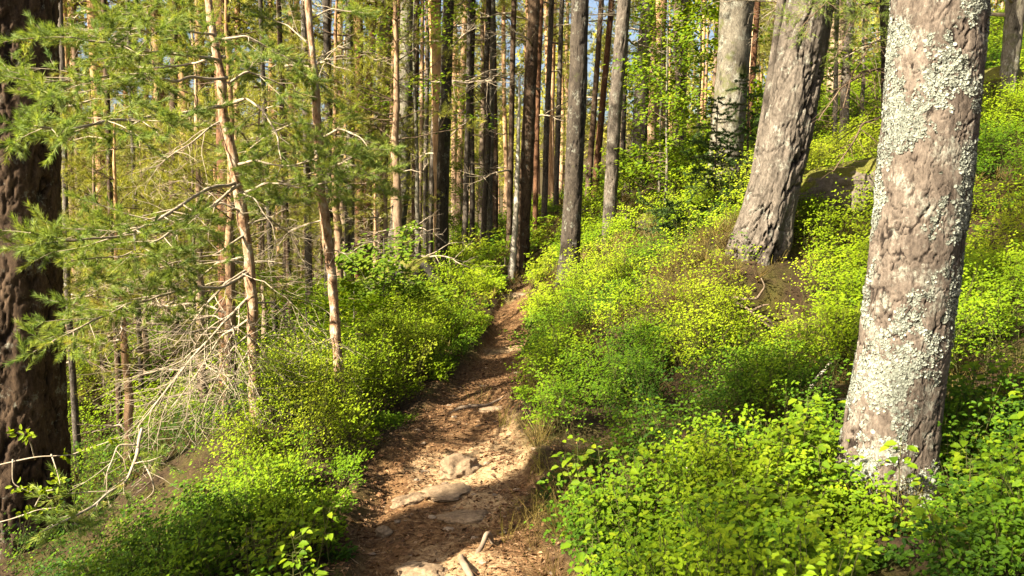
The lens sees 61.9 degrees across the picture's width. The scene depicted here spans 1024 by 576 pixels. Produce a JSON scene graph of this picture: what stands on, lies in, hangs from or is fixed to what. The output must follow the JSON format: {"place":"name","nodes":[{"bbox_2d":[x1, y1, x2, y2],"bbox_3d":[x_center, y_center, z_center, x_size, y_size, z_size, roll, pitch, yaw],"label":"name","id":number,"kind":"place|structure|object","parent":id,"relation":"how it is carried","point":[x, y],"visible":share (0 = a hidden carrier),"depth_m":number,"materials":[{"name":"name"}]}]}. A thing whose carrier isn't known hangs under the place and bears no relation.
{"place":"outdoors","nodes":[
{"label":"outdoors","id":0,"kind":"place"},
{"bbox_2d":[0,424,118,522],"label":"broadleaf sprig","id":1,"kind":"object","parent":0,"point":[46,489],"visible":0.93,"depth_m":4.07,"materials":[{"name":"green plant"}]},
{"bbox_2d":[0,62,1023,575],"bbox_3d":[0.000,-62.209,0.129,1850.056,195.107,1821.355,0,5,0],"label":"ground","id":2,"kind":"structure","parent":0,"point":[494,336],"depth_m":6.21,"materials":[{"name":"soil"}]},
{"bbox_2d":[0,0,75,559],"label":"pine tree","id":3,"kind":"object","parent":2,"relation":"on","point":[34,398],"visible":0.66,"depth_m":6.01,"materials":[{"name":"brown plant"}]},
{"bbox_2d":[58,0,115,472],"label":"pine tree","id":4,"kind":"object","parent":2,"relation":"on","point":[74,401],"visible":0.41,"depth_m":10.04,"materials":[{"name":"brown plant"}]},
{"bbox_2d":[65,0,113,352],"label":"pine tree","id":5,"kind":"object","parent":2,"relation":"on","point":[92,15],"visible":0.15,"depth_m":17.14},
{"bbox_2d":[61,155,136,378],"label":"young pine","id":6,"kind":"object","parent":2,"relation":"on","point":[93,289],"visible":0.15,"depth_m":12.01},
{"bbox_2d":[60,82,145,372],"bbox_3d":[-5.426,-0.062,9.145,2.797,5.206,2.541,-2,5,-19],"label":"young pine","id":7,"kind":"object","parent":2,"relation":"on","point":[72,275],"visible":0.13,"depth_m":9.38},
{"bbox_2d":[63,0,162,355],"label":"pine tree","id":8,"kind":"object","parent":2,"relation":"on","point":[78,20],"visible":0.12,"depth_m":19.09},
{"bbox_2d":[61,33,189,338],"bbox_3d":[-7.371,-1.517,15.818,2.862,6.237,3.253,-3,6,-35],"label":"young pine","id":9,"kind":"object","parent":2,"relation":"on","point":[69,170],"visible":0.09,"depth_m":15.28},
{"bbox_2d":[115,0,145,413],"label":"pine tree","id":10,"kind":"object","parent":2,"relation":"on","point":[140,365],"visible":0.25,"depth_m":12.04,"materials":[{"name":"brown plant"}]},
{"bbox_2d":[74,123,189,383],"bbox_3d":[-5.871,-0.524,13.541,2.088,4.326,2.576,-4,6,-37],"label":"young pine","id":11,"kind":"object","parent":2,"relation":"on","point":[144,335],"visible":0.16,"depth_m":13.62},
{"bbox_2d":[60,82,205,393],"bbox_3d":[-6.506,-0.687,13.164,3.016,5.065,2.445,2,5,21],"label":"young pine","id":12,"kind":"object","parent":2,"relation":"on","point":[117,157],"visible":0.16,"depth_m":13.11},
{"bbox_2d":[65,0,212,392],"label":"pine tree","id":13,"kind":"object","parent":2,"relation":"on","point":[172,104],"visible":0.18,"depth_m":12.82,"materials":[{"name":"brown plant"}]},
{"bbox_2d":[62,91,245,471],"bbox_3d":[-4.095,0.055,9.473,2.123,4.398,2.619,3,6,29],"label":"young pine","id":14,"kind":"object","parent":2,"relation":"on","point":[125,355],"visible":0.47,"depth_m":9.28,"materials":[{"name":"plant"}]},
{"bbox_2d":[103,97,257,341],"bbox_3d":[-5.424,-0.855,13.908,2.737,4.596,2.218,-2,5,-19],"label":"young pine","id":15,"kind":"object","parent":2,"relation":"on","point":[191,185],"visible":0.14,"depth_m":13.79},
{"bbox_2d":[73,0,305,432],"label":"young pine","id":16,"kind":"object","parent":2,"relation":"on","point":[198,188],"visible":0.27,"depth_m":9.99,"materials":[{"name":"plant"}]},
{"bbox_2d":[76,0,302,445],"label":"pine tree","id":17,"kind":"object","parent":2,"relation":"on","point":[118,359],"visible":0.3,"depth_m":11.07,"materials":[{"name":"brown plant"}]},
{"bbox_2d":[103,59,281,349],"bbox_3d":[-5.694,-1.360,14.966,3.295,5.454,2.708,-1,5,-14],"label":"young pine","id":18,"kind":"object","parent":2,"relation":"on","point":[181,101],"visible":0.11,"depth_m":14.70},
{"bbox_2d":[0,0,389,493],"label":"young pine","id":19,"kind":"object","parent":2,"relation":"on","point":[41,238],"visible":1,"depth_m":5.26,"materials":[{"name":"green plant"}]},
{"bbox_2d":[12,428,187,548],"bbox_3d":[-1.995,0.970,4.188,0.692,0.425,1.044,0,5,0],"label":"pine bough","id":20,"kind":"object","parent":19,"relation":"attached to","point":[88,521],"visible":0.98,"depth_m":4.00,"materials":[{"name":"plant"}]},
{"bbox_2d":[142,0,255,342],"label":"pine tree","id":21,"kind":"object","parent":2,"relation":"on","point":[159,44],"visible":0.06,"depth_m":18.16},
{"bbox_2d":[88,0,319,431],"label":"young pine","id":22,"kind":"object","parent":2,"relation":"on","point":[229,233],"visible":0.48,"depth_m":9.05,"materials":[{"name":"plant"}]},
{"bbox_2d":[137,0,276,320],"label":"pine tree","id":23,"kind":"object","parent":2,"relation":"on","point":[232,31],"visible":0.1,"depth_m":17.69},
{"bbox_2d":[167,0,285,405],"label":"pine tree","id":24,"kind":"object","parent":2,"relation":"on","point":[220,257],"visible":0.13,"depth_m":11.36,"materials":[{"name":"red plant"}]},
{"bbox_2d":[206,0,294,254],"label":"pine tree","id":25,"kind":"object","parent":2,"relation":"on","point":[246,29],"visible":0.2,"depth_m":19.33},
{"bbox_2d":[161,81,356,376],"bbox_3d":[-3.274,-0.587,11.571,2.771,4.522,2.183,2,5,17],"label":"young pine","id":26,"kind":"object","parent":2,"relation":"on","point":[262,242],"visible":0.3,"depth_m":11.49,"materials":[{"name":"plant"}]},
{"bbox_2d":[182,453,343,575],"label":"seedling undergrowth","id":27,"kind":"object","parent":2,"relation":"on","point":[280,553],"visible":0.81,"depth_m":3.80,"materials":[{"name":"green plant"}]},
{"bbox_2d":[239,0,288,356],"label":"pine tree","id":28,"kind":"object","parent":2,"relation":"on","point":[264,107],"visible":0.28,"depth_m":12.91,"materials":[{"name":"brown plant"}]},
{"bbox_2d":[209,0,356,328],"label":"young pine","id":29,"kind":"object","parent":2,"relation":"on","point":[251,128],"visible":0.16,"depth_m":14.43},
{"bbox_2d":[231,264,375,359],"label":"rowan sapling","id":30,"kind":"object","parent":2,"relation":"on","point":[298,293],"visible":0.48,"depth_m":8.95,"materials":[{"name":"green plant"}]},
{"bbox_2d":[268,0,344,319],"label":"pine tree","id":31,"kind":"object","parent":2,"relation":"on","point":[308,255],"visible":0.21,"depth_m":14.88,"materials":[{"name":"brown plant"}]},
{"bbox_2d":[202,0,421,427],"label":"young pine","id":32,"kind":"object","parent":2,"relation":"on","point":[327,245],"visible":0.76,"depth_m":6.73,"materials":[{"name":"green plant"}]},
{"bbox_2d":[276,0,369,335],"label":"pine tree","id":33,"kind":"object","parent":2,"relation":"on","point":[282,106],"visible":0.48,"depth_m":13.76,"materials":[{"name":"brown plant"}]},
{"bbox_2d":[236,0,430,308],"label":"young pine","id":34,"kind":"object","parent":2,"relation":"on","point":[337,238],"visible":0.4,"depth_m":14.60,"materials":[{"name":"plant"}]},
{"bbox_2d":[262,0,431,295],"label":"young pine","id":35,"kind":"object","parent":2,"relation":"on","point":[367,171],"visible":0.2,"depth_m":15.38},
{"bbox_2d":[278,0,422,307],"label":"pine tree","id":36,"kind":"object","parent":2,"relation":"on","point":[327,46],"visible":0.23,"depth_m":14.71,"materials":[{"name":"brown plant"}]},
{"bbox_2d":[333,0,370,289],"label":"pine tree","id":37,"kind":"object","parent":2,"relation":"on","point":[362,191],"visible":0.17,"depth_m":18.80,"materials":[{"name":"red plant"}]},
{"bbox_2d":[291,278,416,349],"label":"rowan sapling","id":38,"kind":"object","parent":2,"relation":"on","point":[370,302],"visible":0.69,"depth_m":8.42,"materials":[{"name":"green plant"}]},
{"bbox_2d":[311,108,421,266],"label":"young pine","id":39,"kind":"object","parent":2,"relation":"on","point":[375,224],"visible":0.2,"depth_m":18.01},
{"bbox_2d":[322,0,428,292],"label":"pine tree","id":40,"kind":"object","parent":2,"relation":"on","point":[349,237],"visible":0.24,"depth_m":15.85,"materials":[{"name":"brown plant"}]},
{"bbox_2d":[332,53,443,266],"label":"young pine","id":41,"kind":"object","parent":2,"relation":"on","point":[385,222],"visible":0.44,"depth_m":15.34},
{"bbox_2d":[321,220,457,337],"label":"rowan sapling","id":42,"kind":"object","parent":2,"relation":"on","point":[377,270],"visible":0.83,"depth_m":9.44,"materials":[{"name":"green plant"}]},
{"bbox_2d":[361,0,423,261],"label":"pine tree","id":43,"kind":"object","parent":2,"relation":"on","point":[380,225],"visible":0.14,"depth_m":19.16,"materials":[{"name":"brown plant"}]},
{"bbox_2d":[364,1,428,252],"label":"pine tree","id":44,"kind":"object","parent":2,"relation":"on","point":[421,127],"visible":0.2,"depth_m":23.36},
{"bbox_2d":[298,0,504,282],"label":"young pine","id":45,"kind":"object","parent":2,"relation":"on","point":[397,212],"visible":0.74,"depth_m":13.60,"materials":[{"name":"plant"}]},
{"bbox_2d":[374,1,430,254],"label":"pine tree","id":46,"kind":"object","parent":2,"relation":"on","point":[417,96],"visible":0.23,"depth_m":22.62,"materials":[{"name":"brown plant"}]},
{"bbox_2d":[325,0,504,258],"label":"pine tree","id":47,"kind":"object","parent":2,"relation":"on","point":[414,102],"visible":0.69,"depth_m":14.79,"materials":[{"name":"green plant"}]},
{"bbox_2d":[343,0,495,261],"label":"pine tree","id":48,"kind":"object","parent":2,"relation":"on","point":[409,64],"visible":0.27,"depth_m":17.14,"materials":[{"name":"brown plant"}]},
{"bbox_2d":[393,561,448,575],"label":"trail rock","id":49,"kind":"object","parent":2,"relation":"on","point":[416,568],"visible":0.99,"depth_m":3.97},
{"bbox_2d":[390,256,452,311],"bbox_3d":[-1.385,0.062,12.979,0.968,1.095,0.885,0,5,0],"label":"boulder","id":50,"kind":"object","parent":2,"relation":"on","point":[422,264],"visible":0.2,"depth_m":12.77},
{"bbox_2d":[371,0,480,271],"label":"pine tree","id":51,"kind":"object","parent":2,"relation":"on","point":[443,157],"visible":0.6,"depth_m":16.24,"materials":[{"name":"brown plant"}]},
{"bbox_2d":[387,0,465,267],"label":"pine tree","id":52,"kind":"object","parent":2,"relation":"on","point":[435,70],"visible":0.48,"depth_m":17.67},
{"bbox_2d":[73,173,802,517],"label":"dry grass","id":53,"kind":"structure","parent":2,"relation":"on","point":[533,301],"depth_m":9.69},
{"bbox_2d":[420,482,471,501],"bbox_3d":[-0.384,1.224,5.107,0.315,0.089,0.262,-1,5,-11],"label":"trail rock","id":54,"kind":"object","parent":2,"relation":"on","point":[447,492],"visible":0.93,"depth_m":5.06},
{"bbox_2d":[411,0,481,250],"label":"pine tree","id":55,"kind":"object","parent":2,"relation":"on","point":[425,176],"visible":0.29,"depth_m":26.66,"materials":[{"name":"brown plant"}]},
{"bbox_2d":[232,313,680,575],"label":"leaf litter","id":56,"kind":"object","parent":2,"relation":"on","point":[446,535],"visible":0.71,"depth_m":5.25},
{"bbox_2d":[438,453,480,479],"bbox_3d":[-0.335,1.163,5.464,0.282,0.206,0.173,-2,5,-20],"label":"trail rock","id":57,"kind":"object","parent":2,"relation":"on","point":[453,466],"visible":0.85,"depth_m":5.42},
{"bbox_2d":[436,509,488,523],"bbox_3d":[-0.265,1.278,4.728,0.316,0.065,0.182,-1,5,-6],"label":"trail rock","id":58,"kind":"object","parent":2,"relation":"on","point":[463,516],"visible":0.89,"depth_m":4.69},
{"bbox_2d":[433,130,499,246],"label":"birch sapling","id":59,"kind":"object","parent":2,"relation":"on","point":[456,168],"visible":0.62,"depth_m":23.69,"materials":[{"name":"plant"}]},
{"bbox_2d":[441,1,496,233],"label":"pine tree","id":60,"kind":"object","parent":2,"relation":"on","point":[458,179],"visible":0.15,"depth_m":36.66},
{"bbox_2d":[415,0,540,259],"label":"pine tree","id":61,"kind":"object","parent":2,"relation":"on","point":[429,248],"visible":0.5,"depth_m":19.79,"materials":[{"name":"brown plant"}]},
{"bbox_2d":[419,0,543,233],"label":"pine tree","id":62,"kind":"object","parent":2,"relation":"on","point":[481,94],"visible":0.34,"depth_m":26.75,"materials":[{"name":"plant"}]},
{"bbox_2d":[454,0,516,254],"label":"pine tree","id":63,"kind":"object","parent":2,"relation":"on","point":[510,169],"visible":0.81,"depth_m":19.69,"materials":[{"name":"brown plant"}]},
{"bbox_2d":[454,0,517,256],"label":"pine tree","id":64,"kind":"object","parent":2,"relation":"on","point":[467,164],"visible":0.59,"depth_m":21.71,"materials":[{"name":"brown plant"}]},
{"bbox_2d":[452,0,544,249],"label":"pine tree","id":65,"kind":"object","parent":2,"relation":"on","point":[487,151],"visible":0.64,"depth_m":21.65,"materials":[{"name":"brown plant"}]},
{"bbox_2d":[452,0,544,253],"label":"pine tree","id":66,"kind":"object","parent":2,"relation":"on","point":[472,195],"visible":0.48,"depth_m":22.21,"materials":[{"name":"brown plant"}]},
{"bbox_2d":[478,4,519,240],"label":"pine tree","id":67,"kind":"object","parent":2,"relation":"on","point":[495,196],"visible":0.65,"depth_m":23.71,"materials":[{"name":"brown plant"}]},
{"bbox_2d":[451,0,557,246],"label":"pine tree","id":68,"kind":"object","parent":2,"relation":"on","point":[489,226],"visible":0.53,"depth_m":22.64,"materials":[{"name":"brown plant"}]},
{"bbox_2d":[0,218,1023,575],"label":"bilberry undergrowth","id":69,"kind":"object","parent":2,"relation":"on","point":[1002,274],"visible":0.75,"depth_m":6.05,"materials":[{"name":"green plant"}]},
{"bbox_2d":[3,347,1023,575],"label":"bilberry undergrowth","id":70,"kind":"object","parent":2,"relation":"on","point":[706,556],"visible":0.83,"depth_m":3.70,"materials":[{"name":"green plant"}]},
{"bbox_2d":[508,77,520,278],"bbox_3d":[0.053,-1.926,16.134,0.370,4.116,0.193,-4,6,-37],"label":"dead stem","id":71,"kind":"object","parent":2,"relation":"on","point":[512,260],"visible":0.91,"depth_m":16.12,"materials":[{"name":"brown wood"}]},
{"bbox_2d":[473,0,566,230],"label":"pine tree","id":72,"kind":"object","parent":2,"relation":"on","point":[536,155],"visible":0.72,"depth_m":20.66,"materials":[{"name":"red plant"}]},
{"bbox_2d":[478,4,569,215],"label":"pine tree","id":73,"kind":"object","parent":2,"relation":"on","point":[504,115],"visible":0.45,"depth_m":32.15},
{"bbox_2d":[62,0,1004,312],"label":"forest","id":74,"kind":"object","parent":2,"relation":"on","point":[692,80],"visible":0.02,"depth_m":91.27,"materials":[{"name":"plant"}]},
{"bbox_2d":[508,0,564,221],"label":"pine tree","id":75,"kind":"object","parent":2,"relation":"on","point":[544,203],"visible":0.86,"depth_m":22.61,"materials":[{"name":"brown plant"}]},
{"bbox_2d":[490,0,593,272],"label":"pine tree","id":76,"kind":"object","parent":2,"relation":"on","point":[527,146],"visible":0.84,"depth_m":16.21,"materials":[{"name":"brown plant"}]},
{"bbox_2d":[66,2,1023,451],"bbox_3d":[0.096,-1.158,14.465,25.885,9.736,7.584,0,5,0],"label":"bilberry undergrowth","id":77,"kind":"object","parent":2,"relation":"on","point":[490,277],"visible":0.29,"depth_m":13.24,"materials":[{"name":"green plant"}]},
{"bbox_2d":[67,23,1023,504],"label":"mossy undergrowth","id":78,"kind":"object","parent":2,"relation":"on","point":[517,273],"visible":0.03,"depth_m":11.75,"materials":[{"name":"plant"}]},
{"bbox_2d":[70,74,1023,509],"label":"bilberry undergrowth","id":79,"kind":"object","parent":2,"relation":"on","point":[422,320],"visible":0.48,"depth_m":8.53,"materials":[{"name":"green plant"}]},
{"bbox_2d":[524,0,589,206],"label":"pine tree","id":80,"kind":"object","parent":2,"relation":"on","point":[558,122],"visible":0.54,"depth_m":25.56,"materials":[{"name":"brown plant"}]},
{"bbox_2d":[551,0,570,174],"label":"pine tree","id":81,"kind":"object","parent":2,"relation":"on","point":[553,82],"visible":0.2,"depth_m":41.19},
{"bbox_2d":[544,0,594,198],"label":"pine tree","id":82,"kind":"object","parent":2,"relation":"on","point":[550,181],"visible":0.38,"depth_m":39.43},
{"bbox_2d":[555,0,588,284],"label":"pine tree","id":83,"kind":"object","parent":2,"relation":"on","point":[574,167],"visible":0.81,"depth_m":11.47,"materials":[{"name":"grey plant"}]},
{"bbox_2d":[545,0,603,203],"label":"pine tree","id":84,"kind":"object","parent":2,"relation":"on","point":[590,155],"visible":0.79,"depth_m":19.66,"materials":[{"name":"brown plant"}]},
{"bbox_2d":[559,0,653,195],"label":"pine tree","id":85,"kind":"object","parent":2,"relation":"on","point":[642,95],"visible":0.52,"depth_m":16.62,"materials":[{"name":"brown plant"}]},
{"bbox_2d":[557,0,678,196],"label":"pine tree","id":86,"kind":"object","parent":2,"relation":"on","point":[601,118],"visible":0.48,"depth_m":20.62,"materials":[{"name":"brown plant"}]},
{"bbox_2d":[585,0,665,147],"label":"young pine","id":87,"kind":"object","parent":2,"relation":"on","point":[602,60],"visible":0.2,"depth_m":28.38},
{"bbox_2d":[558,0,693,240],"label":"pine tree","id":88,"kind":"object","parent":2,"relation":"on","point":[621,38],"visible":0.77,"depth_m":13.73,"materials":[{"name":"grey plant"}]},
{"bbox_2d":[583,0,712,207],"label":"birch sapling","id":89,"kind":"object","parent":2,"relation":"on","point":[668,99],"visible":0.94,"depth_m":13.65,"materials":[{"name":"green plant"}]},
{"bbox_2d":[607,0,716,199],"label":"birch sapling","id":90,"kind":"object","parent":2,"relation":"on","point":[661,137],"visible":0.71,"depth_m":15.04,"materials":[{"name":"green plant"}]},
{"bbox_2d":[636,97,753,235],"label":"spruce sapling","id":91,"kind":"object","parent":2,"relation":"on","point":[664,212],"visible":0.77,"depth_m":10.44,"materials":[{"name":"green plant"}]},
{"bbox_2d":[366,132,1023,575],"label":"heather undergrowth","id":92,"kind":"object","parent":2,"relation":"on","point":[726,228],"visible":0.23,"depth_m":6.07,"materials":[{"name":"plant"}]},
{"bbox_2d":[551,430,842,575],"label":"seedling undergrowth","id":93,"kind":"object","parent":2,"relation":"on","point":[791,501],"visible":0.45,"depth_m":3.62,"materials":[{"name":"green plant"}]},
{"bbox_2d":[625,0,772,159],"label":"birch sapling","id":94,"kind":"object","parent":2,"relation":"on","point":[714,11],"visible":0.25,"depth_m":16.76,"materials":[{"name":"green plant"}]},
{"bbox_2d":[684,64,762,212],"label":"spruce sapling","id":95,"kind":"object","parent":2,"relation":"on","point":[748,119],"visible":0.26,"depth_m":10.84,"materials":[{"name":"green plant"}]},
{"bbox_2d":[704,0,754,199],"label":"pine tree","id":96,"kind":"object","parent":2,"relation":"on","point":[733,57],"visible":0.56,"depth_m":12.58,"materials":[{"name":"grey plant"}]},
{"bbox_2d":[673,0,785,176],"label":"pine tree","id":97,"kind":"object","parent":2,"relation":"on","point":[771,64],"visible":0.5,"depth_m":8.91,"materials":[{"name":"brown plant"}]},
{"bbox_2d":[747,2,760,143],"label":"pine tree","id":98,"kind":"object","parent":2,"relation":"on","point":[755,45],"visible":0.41,"depth_m":16.62,"materials":[{"name":"red plant"}]},
{"bbox_2d":[701,0,839,150],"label":"pine tree","id":99,"kind":"object","parent":2,"relation":"on","point":[835,110],"visible":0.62,"depth_m":11.77,"materials":[{"name":"brown plant"}]},
{"bbox_2d":[725,0,834,265],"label":"plated pine","id":100,"kind":"object","parent":2,"relation":"on","point":[768,209],"visible":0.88,"depth_m":8.31,"materials":[{"name":"brown plant"}]},
{"bbox_2d":[760,0,889,182],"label":"pine tree","id":101,"kind":"object","parent":2,"relation":"on","point":[884,14],"visible":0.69,"depth_m":8.43,"materials":[{"name":"green plant"}]},
{"bbox_2d":[798,158,876,220],"bbox_3d":[3.635,-1.005,9.160,1.261,0.778,0.919,0,5,0],"label":"boulder","id":102,"kind":"object","parent":2,"relation":"on","point":[827,185],"visible":0.36,"depth_m":8.89,"materials":[{"name":"stone"}]},
{"bbox_2d":[839,0,855,142],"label":"pine tree","id":103,"kind":"object","parent":2,"relation":"on","point":[844,111],"visible":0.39,"depth_m":12.73,"materials":[{"name":"brown plant"}]},
{"bbox_2d":[817,0,880,133],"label":"birch sapling","id":104,"kind":"object","parent":2,"relation":"on","point":[863,88],"visible":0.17,"depth_m":13.18,"materials":[{"name":"green plant"}]},
{"bbox_2d":[727,372,1023,574],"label":"seedling undergrowth","id":105,"kind":"object","parent":2,"relation":"on","point":[915,500],"visible":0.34,"depth_m":3.88,"materials":[{"name":"green plant"}]},
{"bbox_2d":[830,0,991,519],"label":"lichen pine","id":106,"kind":"object","parent":2,"relation":"on","point":[933,90],"visible":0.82,"depth_m":3.94,"materials":[{"name":"grey plant"}]},
{"bbox_2d":[822,0,1023,131],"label":"pine tree","id":107,"kind":"object","parent":2,"relation":"on","point":[1013,25],"visible":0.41,"depth_m":10.22,"materials":[{"name":"brown plant"}]},
{"bbox_2d":[942,290,1023,451],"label":"seedling undergrowth","id":108,"kind":"object","parent":2,"relation":"on","point":[1004,368],"visible":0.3,"depth_m":4.49,"materials":[{"name":"green plant"}]},
{"bbox_2d":[979,66,1023,135],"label":"boulder","id":109,"kind":"object","parent":2,"relation":"on","point":[990,72],"visible":0.13,"depth_m":10.41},
{"bbox_2d":[77,0,1000,127],"label":"sky","id":110,"kind":"structure","parent":0,"point":[594,6],"materials":[{"name":"blue"}]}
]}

